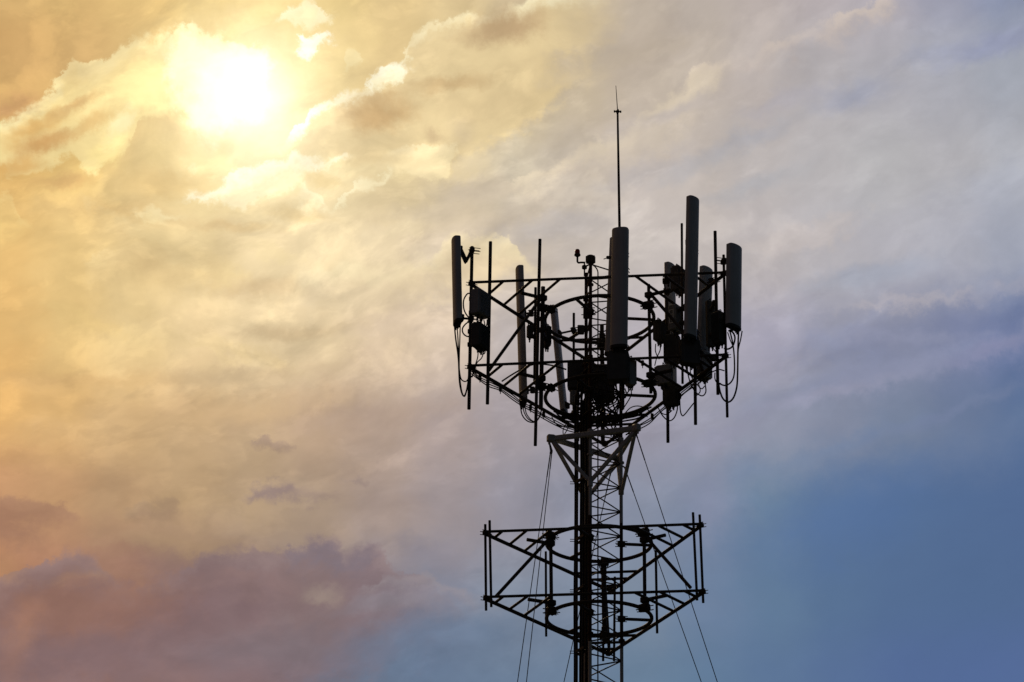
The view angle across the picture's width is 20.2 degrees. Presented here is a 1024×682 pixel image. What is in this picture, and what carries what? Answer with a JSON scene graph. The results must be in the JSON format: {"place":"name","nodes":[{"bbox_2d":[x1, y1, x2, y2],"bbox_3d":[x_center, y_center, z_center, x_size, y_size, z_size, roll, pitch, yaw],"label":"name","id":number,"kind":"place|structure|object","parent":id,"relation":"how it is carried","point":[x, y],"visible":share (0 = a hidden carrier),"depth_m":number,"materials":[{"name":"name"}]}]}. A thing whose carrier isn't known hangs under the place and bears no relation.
{"place":"outdoors","nodes":[
{"label":"outdoors","id":0,"kind":"place"},
{"bbox_2d":[0,0,1023,681],"label":"sky","id":1,"kind":"structure","parent":0,"point":[240,441],"materials":[{"name":"multicoloured"}]},
{"label":"ground","id":2,"kind":"structure","parent":0,"visible":0},
{"bbox_2d":[570,254,624,681],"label":"lattice mast","id":3,"kind":"object","parent":2,"relation":"on","point":[590,261],"visible":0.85,"depth_m":45.14,"materials":[{"name":"metal"}]},
{"bbox_2d":[573,385,582,429],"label":"jumper cable","id":4,"kind":"object","parent":3,"relation":"attached to","point":[576,405],"visible":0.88,"depth_m":45.84,"materials":[{"name":"black rubber"}]},
{"bbox_2d":[567,355,594,391],"bbox_3d":[1.121,0.500,46.491,0.452,0.620,0.611,1,-23,0],"label":"radio unit","id":5,"kind":"object","parent":3,"relation":"attached to","point":[575,369],"visible":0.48,"depth_m":46.59,"materials":[{"name":"black metal"}]},
{"bbox_2d":[574,249,588,275],"bbox_3d":[1.125,-1.276,46.545,0.276,0.410,0.178,17,-28,-33],"label":"obstruction light","id":6,"kind":"object","parent":3,"relation":"attached to","point":[577,254],"visible":1,"depth_m":46.53,"materials":[{"name":"metal"}]},
{"bbox_2d":[576,366,588,681],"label":"feeder cable","id":7,"kind":"object","parent":3,"relation":"attached to","point":[577,439],"visible":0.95,"depth_m":45.09,"materials":[{"name":"black rubber"}]},
{"bbox_2d":[579,391,585,681],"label":"feeder cable","id":8,"kind":"object","parent":3,"relation":"attached to","point":[580,637],"visible":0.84,"depth_m":44.74,"materials":[{"name":"black rubber"}]},
{"bbox_2d":[580,391,584,425],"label":"jumper cable","id":9,"kind":"object","parent":3,"relation":"attached to","point":[583,405],"visible":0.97,"depth_m":45.48,"materials":[{"name":"black rubber"}]},
{"bbox_2d":[584,399,588,681],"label":"feeder cable","id":10,"kind":"object","parent":3,"relation":"attached to","point":[587,529],"visible":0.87,"depth_m":44.84,"materials":[{"name":"black rubber"}]},
{"bbox_2d":[587,383,588,443],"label":"feeder cable","id":11,"kind":"object","parent":3,"relation":"attached to","point":[587,418],"visible":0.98,"depth_m":45.62,"materials":[{"name":"black rubber"}]},
{"bbox_2d":[573,371,605,681],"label":"feeder cable","id":12,"kind":"object","parent":3,"relation":"attached to","point":[574,591],"visible":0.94,"depth_m":44.98,"materials":[{"name":"black rubber"}]},
{"bbox_2d":[581,402,603,681],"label":"feeder cable","id":13,"kind":"object","parent":3,"relation":"attached to","point":[583,499],"visible":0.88,"depth_m":44.77,"materials":[{"name":"black rubber"}]},
{"bbox_2d":[585,393,601,681],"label":"feeder cable","id":14,"kind":"object","parent":3,"relation":"attached to","point":[585,538],"visible":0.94,"depth_m":44.68,"materials":[{"name":"black rubber"}]},
{"bbox_2d":[480,512,707,660],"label":"antenna platform","id":15,"kind":"structure","parent":3,"relation":"attached to","point":[644,534],"depth_m":44.21,"materials":[{"name":"metal"}]},
{"bbox_2d":[547,423,640,494],"bbox_3d":[1.274,1.999,45.547,1.469,0.967,1.568,1,-23,0],"label":"guy bracket","id":16,"kind":"object","parent":3,"relation":"attached to","point":[563,439],"visible":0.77,"depth_m":45.26,"materials":[{"name":"metal"}]},
{"bbox_2d":[517,444,550,681],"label":"guy wire","id":17,"kind":"object","parent":16,"relation":"attached to","point":[535,559],"visible":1,"depth_m":45.33,"materials":[{"name":"metal"}]},
{"bbox_2d":[526,443,552,681],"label":"guy wire","id":18,"kind":"object","parent":16,"relation":"attached to","point":[539,560],"visible":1,"depth_m":43.49,"materials":[{"name":"metal"}]},
{"bbox_2d":[564,467,615,680],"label":"guy wire","id":19,"kind":"object","parent":16,"relation":"attached to","point":[592,553],"visible":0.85,"depth_m":46.17,"materials":[{"name":"metal"}]},
{"bbox_2d":[623,466,701,681],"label":"guy wire","id":20,"kind":"object","parent":16,"relation":"attached to","point":[663,576],"visible":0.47,"depth_m":45.97,"materials":[{"name":"metal"}]},
{"bbox_2d":[636,432,717,681],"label":"guy wire","id":21,"kind":"object","parent":16,"relation":"attached to","point":[674,550],"visible":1,"depth_m":44.83,"materials":[{"name":"metal"}]},
{"bbox_2d":[575,390,613,619],"bbox_3d":[1.210,9.493,42.384,0.629,18.970,0.052,1,-23,0],"label":"feeder cable","id":22,"kind":"object","parent":3,"relation":"attached to","point":[576,432],"visible":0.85,"depth_m":45.94,"materials":[{"name":"black rubber"}]},
{"bbox_2d":[465,223,730,446],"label":"antenna platform","id":23,"kind":"structure","parent":3,"relation":"attached to","point":[542,309],"depth_m":45.58,"materials":[{"name":"metal"}]},
{"bbox_2d":[451,235,480,329],"bbox_3d":[-0.735,-0.913,45.407,0.476,1.551,0.292,1,-23,0],"label":"panel antenna","id":24,"kind":"object","parent":23,"relation":"attached to","point":[458,253],"visible":1,"depth_m":45.33,"materials":[{"name":"black plastic"}]},
{"bbox_2d":[454,325,469,396],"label":"jumper cable","id":25,"kind":"object","parent":24,"relation":"hanging from","point":[458,367],"visible":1,"depth_m":44.80,"materials":[{"name":"black rubber"}]},
{"bbox_2d":[459,325,466,396],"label":"jumper cable","id":26,"kind":"object","parent":24,"relation":"hanging from","point":[459,350],"visible":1,"depth_m":45.00,"materials":[{"name":"black rubber"}]},
{"bbox_2d":[457,327,469,381],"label":"jumper cable","id":27,"kind":"object","parent":24,"relation":"hanging from","point":[458,358],"visible":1,"depth_m":44.87,"materials":[{"name":"black rubber"}]},
{"bbox_2d":[467,321,487,354],"bbox_3d":[-0.550,-0.044,45.060,0.311,0.520,0.300,-12,-27,27],"label":"radio unit","id":28,"kind":"object","parent":23,"relation":"attached to","point":[478,331],"visible":1,"depth_m":44.94,"materials":[{"name":"black metal"}]},
{"bbox_2d":[462,321,471,336],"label":"jumper cable","id":29,"kind":"object","parent":28,"relation":"attached to","point":[463,327],"visible":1,"depth_m":45.03,"materials":[{"name":"black rubber"}]},
{"bbox_2d":[469,287,489,322],"bbox_3d":[-0.550,-0.561,45.255,0.308,0.550,0.300,-14,-28,31],"label":"radio unit","id":30,"kind":"object","parent":23,"relation":"attached to","point":[479,298],"visible":1,"depth_m":45.14,"materials":[{"name":"black metal"}]},
{"bbox_2d":[463,293,471,319],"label":"jumper cable","id":31,"kind":"object","parent":30,"relation":"attached to","point":[464,308],"visible":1,"depth_m":45.17,"materials":[{"name":"black rubber"}]},
{"bbox_2d":[472,369,570,427],"bbox_3d":[0.231,0.968,46.191,0.039,0.204,3.322,-13,-27,29],"label":"jumper cable","id":32,"kind":"object","parent":23,"relation":"attached to","point":[520,401],"visible":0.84,"depth_m":45.98,"materials":[{"name":"black rubber"}]},
{"bbox_2d":[471,373,573,432],"bbox_3d":[0.231,1.029,46.121,0.039,0.187,3.318,-13,-27,29],"label":"jumper cable","id":33,"kind":"object","parent":23,"relation":"attached to","point":[520,404],"visible":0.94,"depth_m":45.96,"materials":[{"name":"black rubber"}]},
{"bbox_2d":[471,371,573,429],"bbox_3d":[0.231,1.002,46.154,0.039,0.188,3.320,-13,-27,29],"label":"jumper cable","id":34,"kind":"object","parent":23,"relation":"attached to","point":[517,400],"visible":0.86,"depth_m":45.89,"materials":[{"name":"black rubber"}]},
{"bbox_2d":[515,265,538,408],"bbox_3d":[0.259,-0.065,46.799,0.436,2.479,0.271,1,-23,0],"label":"panel antenna","id":35,"kind":"object","parent":23,"relation":"attached to","point":[520,306],"visible":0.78,"depth_m":46.69,"materials":[{"name":"black plastic"}]},
{"bbox_2d":[520,406,541,422],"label":"jumper cable","id":36,"kind":"object","parent":35,"relation":"hanging from","point":[524,417],"visible":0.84,"depth_m":46.27,"materials":[{"name":"black rubber"}]},
{"bbox_2d":[526,323,535,342],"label":"radio unit","id":37,"kind":"object","parent":23,"relation":"attached to","point":[530,330],"visible":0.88,"depth_m":46.40,"materials":[{"name":"black metal"}]},
{"bbox_2d":[502,364,565,381],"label":"jumper cable","id":38,"kind":"object","parent":23,"relation":"attached to","point":[531,365],"visible":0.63,"depth_m":46.32,"materials":[{"name":"black rubber"}]},
{"bbox_2d":[540,316,551,351],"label":"radio unit","id":39,"kind":"object","parent":23,"relation":"attached to","point":[547,335],"visible":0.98,"depth_m":46.24,"materials":[{"name":"black metal"}]},
{"bbox_2d":[551,417,572,426],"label":"jumper cable","id":40,"kind":"object","parent":23,"relation":"attached to","point":[559,425],"visible":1,"depth_m":46.59,"materials":[{"name":"black rubber"}]},
{"bbox_2d":[551,304,576,411],"bbox_3d":[0.901,0.339,47.719,0.542,1.992,0.302,-4,-24,11],"label":"panel antenna","id":41,"kind":"object","parent":23,"relation":"attached to","point":[564,404],"visible":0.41,"depth_m":47.66,"materials":[{"name":"black plastic"}]},
{"bbox_2d":[570,388,579,411],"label":"radio unit","id":42,"kind":"object","parent":23,"relation":"attached to","point":[572,395],"visible":0.5,"depth_m":46.42,"materials":[{"name":"black metal"}]},
{"bbox_2d":[556,412,634,422],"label":"jumper cable","id":43,"kind":"object","parent":23,"relation":"attached to","point":[558,415],"visible":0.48,"depth_m":46.47,"materials":[{"name":"black rubber"}]},
{"bbox_2d":[553,414,646,425],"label":"jumper cable","id":44,"kind":"object","parent":23,"relation":"attached to","point":[606,424],"visible":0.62,"depth_m":46.56,"materials":[{"name":"black rubber"}]},
{"bbox_2d":[562,409,644,420],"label":"jumper cable","id":45,"kind":"object","parent":23,"relation":"attached to","point":[623,417],"visible":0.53,"depth_m":46.48,"materials":[{"name":"black rubber"}]},
{"bbox_2d":[604,237,611,356],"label":"panel antenna","id":46,"kind":"object","parent":23,"relation":"attached to","point":[607,333],"visible":0.37,"depth_m":45.67,"materials":[{"name":"black plastic"}]},
{"bbox_2d":[572,406,651,419],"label":"jumper cable","id":47,"kind":"object","parent":23,"relation":"attached to","point":[639,413],"visible":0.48,"depth_m":46.50,"materials":[{"name":"black rubber"}]},
{"bbox_2d":[607,350,629,387],"bbox_3d":[1.647,0.417,44.671,0.359,0.620,0.263,1,-23,0],"label":"radio unit","id":48,"kind":"object","parent":23,"relation":"attached to","point":[618,367],"visible":1,"depth_m":44.57,"materials":[{"name":"black metal"}]},
{"bbox_2d":[610,227,629,351],"bbox_3d":[1.721,-0.748,45.186,0.294,2.126,0.440,-6,-24,16],"label":"panel antenna","id":49,"kind":"object","parent":23,"relation":"attached to","point":[620,269],"visible":1,"depth_m":45.00,"materials":[{"name":"black plastic"}]},
{"bbox_2d":[625,356,636,390],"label":"radio unit","id":50,"kind":"object","parent":23,"relation":"attached to","point":[631,383],"visible":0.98,"depth_m":44.85,"materials":[{"name":"black metal"}]},
{"bbox_2d":[653,318,669,346],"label":"radio unit","id":51,"kind":"object","parent":23,"relation":"attached to","point":[660,330],"visible":1,"depth_m":46.43,"materials":[{"name":"black metal"}]},
{"bbox_2d":[654,363,672,389],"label":"radio unit","id":52,"kind":"object","parent":23,"relation":"attached to","point":[662,382],"visible":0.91,"depth_m":45.92,"materials":[{"name":"black metal"}]},
{"bbox_2d":[626,370,710,432],"bbox_3d":[2.516,0.990,46.395,0.034,0.139,2.826,12,-26,-24],"label":"jumper cable","id":53,"kind":"object","parent":23,"relation":"attached to","point":[680,393],"visible":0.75,"depth_m":46.27,"materials":[{"name":"black rubber"}]},
{"bbox_2d":[625,371,711,434],"bbox_3d":[2.515,1.025,46.380,0.034,0.141,2.826,12,-26,-24],"label":"jumper cable","id":54,"kind":"object","parent":23,"relation":"attached to","point":[680,395],"visible":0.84,"depth_m":46.04,"materials":[{"name":"black rubber"}]},
{"bbox_2d":[659,407,677,420],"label":"jumper cable","id":55,"kind":"object","parent":23,"relation":"attached to","point":[667,419],"visible":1,"depth_m":46.12,"materials":[{"name":"black rubber"}]},
{"bbox_2d":[626,373,711,434],"bbox_3d":[2.514,1.063,46.364,0.034,0.140,2.826,12,-26,-24],"label":"jumper cable","id":56,"kind":"object","parent":23,"relation":"attached to","point":[680,396],"visible":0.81,"depth_m":46.01,"materials":[{"name":"black rubber"}]},
{"bbox_2d":[662,261,676,382],"bbox_3d":[2.539,-0.267,47.075,0.201,2.335,0.640,-5,-24,13],"label":"panel antenna","id":57,"kind":"object","parent":23,"relation":"attached to","point":[667,284],"visible":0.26,"depth_m":47.40,"materials":[{"name":"black plastic"}]},
{"bbox_2d":[662,384,678,410],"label":"radio unit","id":58,"kind":"object","parent":23,"relation":"attached to","point":[670,393],"visible":0.94,"depth_m":46.09,"materials":[{"name":"black metal"}]},
{"bbox_2d":[663,332,679,368],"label":"radio unit","id":59,"kind":"object","parent":23,"relation":"attached to","point":[671,346],"visible":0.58,"depth_m":46.49,"materials":[{"name":"black metal"}]},
{"bbox_2d":[664,264,684,297],"bbox_3d":[2.615,-0.953,46.934,0.462,0.560,0.257,-18,-30,37],"label":"radio unit","id":60,"kind":"object","parent":23,"relation":"attached to","point":[676,268],"visible":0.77,"depth_m":46.79,"materials":[{"name":"black plastic"}]},
{"bbox_2d":[668,303,683,337],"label":"radio unit","id":61,"kind":"object","parent":23,"relation":"attached to","point":[674,310],"visible":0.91,"depth_m":45.99,"materials":[{"name":"black plastic"}]},
{"bbox_2d":[679,397,693,415],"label":"jumper cable","id":62,"kind":"object","parent":23,"relation":"attached to","point":[680,407],"visible":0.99,"depth_m":45.97,"materials":[{"name":"black rubber"}]},
{"bbox_2d":[679,337,699,369],"bbox_3d":[2.772,0.207,44.998,0.334,0.560,0.264,6,-24,-13],"label":"radio unit","id":63,"kind":"object","parent":23,"relation":"attached to","point":[689,353],"visible":1,"depth_m":44.87,"materials":[{"name":"black plastic"}]},
{"bbox_2d":[687,369,706,395],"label":"jumper cable","id":64,"kind":"object","parent":63,"relation":"attached to","point":[693,388],"visible":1,"depth_m":44.80,"materials":[{"name":"black rubber"}]},
{"bbox_2d":[690,368,704,388],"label":"jumper cable","id":65,"kind":"object","parent":63,"relation":"hanging from","point":[694,380],"visible":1,"depth_m":44.87,"materials":[{"name":"black rubber"}]},
{"bbox_2d":[684,195,700,343],"bbox_3d":[2.876,-1.075,45.496,0.255,2.515,0.560,-10,-26,23],"label":"panel antenna","id":66,"kind":"object","parent":23,"relation":"attached to","point":[691,332],"visible":1,"depth_m":45.30,"materials":[{"name":"black plastic"}]},
{"bbox_2d":[697,335,711,383],"bbox_3d":[2.948,0.226,45.740,0.259,0.580,1.230,-5,-24,14],"label":"radio unit","id":67,"kind":"object","parent":23,"relation":"attached to","point":[701,367],"visible":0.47,"depth_m":46.04,"materials":[{"name":"black plastic"}]},
{"bbox_2d":[697,265,719,381],"bbox_3d":[3.192,-0.276,46.531,0.428,2.019,0.312,-8,-25,19],"label":"panel antenna","id":68,"kind":"object","parent":23,"relation":"attached to","point":[703,298],"visible":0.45,"depth_m":46.58,"materials":[{"name":"black plastic"}]},
{"bbox_2d":[705,298,714,350],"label":"radio unit","id":69,"kind":"object","parent":23,"relation":"attached to","point":[709,307],"visible":0.67,"depth_m":46.22,"materials":[{"name":"black plastic"}]},
{"bbox_2d":[711,309,723,348],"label":"radio unit","id":70,"kind":"object","parent":23,"relation":"attached to","point":[717,331],"visible":1,"depth_m":45.05,"materials":[{"name":"black plastic"}]},
{"bbox_2d":[715,243,741,334],"bbox_3d":[3.441,-0.825,45.344,0.435,1.505,0.235,10,-25,-20],"label":"panel antenna","id":71,"kind":"object","parent":23,"relation":"attached to","point":[732,260],"visible":1,"depth_m":45.28,"materials":[{"name":"black plastic"}]},
{"bbox_2d":[720,330,734,385],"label":"jumper cable","id":72,"kind":"object","parent":71,"relation":"hanging from","point":[734,359],"visible":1,"depth_m":44.91,"materials":[{"name":"black rubber"}]},
{"bbox_2d":[718,329,738,402],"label":"jumper cable","id":73,"kind":"object","parent":71,"relation":"hanging from","point":[733,397],"visible":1,"depth_m":44.69,"materials":[{"name":"black rubber"}]},
{"bbox_2d":[727,330,735,349],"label":"jumper cable","id":74,"kind":"object","parent":71,"relation":"hanging from","point":[733,342],"visible":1,"depth_m":45.06,"materials":[{"name":"black rubber"}]},
{"bbox_2d":[737,331,742,383],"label":"jumper cable","id":75,"kind":"object","parent":71,"relation":"hanging from","point":[738,356],"visible":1,"depth_m":44.88,"materials":[{"name":"black rubber"}]},
{"bbox_2d":[580,384,615,420],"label":"jumper cable","id":76,"kind":"object","parent":3,"relation":"attached to","point":[591,400],"visible":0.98,"depth_m":45.48,"materials":[{"name":"black rubber"}]},
{"bbox_2d":[581,393,616,421],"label":"jumper cable","id":77,"kind":"object","parent":3,"relation":"attached to","point":[601,406],"visible":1,"depth_m":45.12,"materials":[{"name":"black rubber"}]},
{"bbox_2d":[579,398,618,427],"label":"jumper cable","id":78,"kind":"object","parent":3,"relation":"attached to","point":[616,406],"visible":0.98,"depth_m":45.51,"materials":[{"name":"black rubber"}]},
{"bbox_2d":[593,390,604,435],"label":"jumper cable","id":79,"kind":"object","parent":3,"relation":"attached to","point":[596,407],"visible":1,"depth_m":45.56,"materials":[{"name":"black rubber"}]},
{"bbox_2d":[578,393,620,420],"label":"jumper cable","id":80,"kind":"object","parent":3,"relation":"attached to","point":[611,400],"visible":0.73,"depth_m":45.45,"materials":[{"name":"black rubber"}]},
{"bbox_2d":[575,389,629,432],"bbox_3d":[1.472,1.039,45.609,0.954,1.052,0.028,3,-23,-5],"label":"jumper cable","id":81,"kind":"object","parent":3,"relation":"attached to","point":[601,419],"visible":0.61,"depth_m":45.48,"materials":[{"name":"black rubber"}]},
{"bbox_2d":[592,407,614,438],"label":"jumper cable","id":82,"kind":"object","parent":3,"relation":"attached to","point":[608,422],"visible":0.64,"depth_m":45.73,"materials":[{"name":"black rubber"}]},
{"bbox_2d":[594,362,614,410],"bbox_3d":[1.480,0.884,46.779,0.343,0.740,1.140,1,-23,0],"label":"radio unit","id":83,"kind":"object","parent":3,"relation":"attached to","point":[602,384],"visible":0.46,"depth_m":46.24,"materials":[{"name":"black plastic"}]},
{"bbox_2d":[593,386,619,421],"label":"jumper cable","id":84,"kind":"object","parent":3,"relation":"attached to","point":[600,405],"visible":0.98,"depth_m":45.54,"materials":[{"name":"black rubber"}]},
{"bbox_2d":[597,391,618,436],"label":"jumper cable","id":85,"kind":"object","parent":3,"relation":"attached to","point":[606,410],"visible":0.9,"depth_m":45.46,"materials":[{"name":"black rubber"}]},
{"bbox_2d":[596,388,626,427],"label":"jumper cable","id":86,"kind":"object","parent":3,"relation":"attached to","point":[612,405],"visible":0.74,"depth_m":45.85,"materials":[{"name":"black rubber"}]},
{"bbox_2d":[614,90,620,226],"bbox_3d":[1.766,-2.661,47.454,0.123,3.478,0.176,-13,-27,29],"label":"lightning rod","id":87,"kind":"object","parent":3,"relation":"attached to","point":[617,111],"visible":0.72,"depth_m":47.51,"materials":[{"name":"metal"}]},
{"bbox_2d":[614,388,631,427],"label":"jumper cable","id":88,"kind":"object","parent":3,"relation":"attached to","point":[624,406],"visible":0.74,"depth_m":45.36,"materials":[{"name":"black rubber"}]}
]}

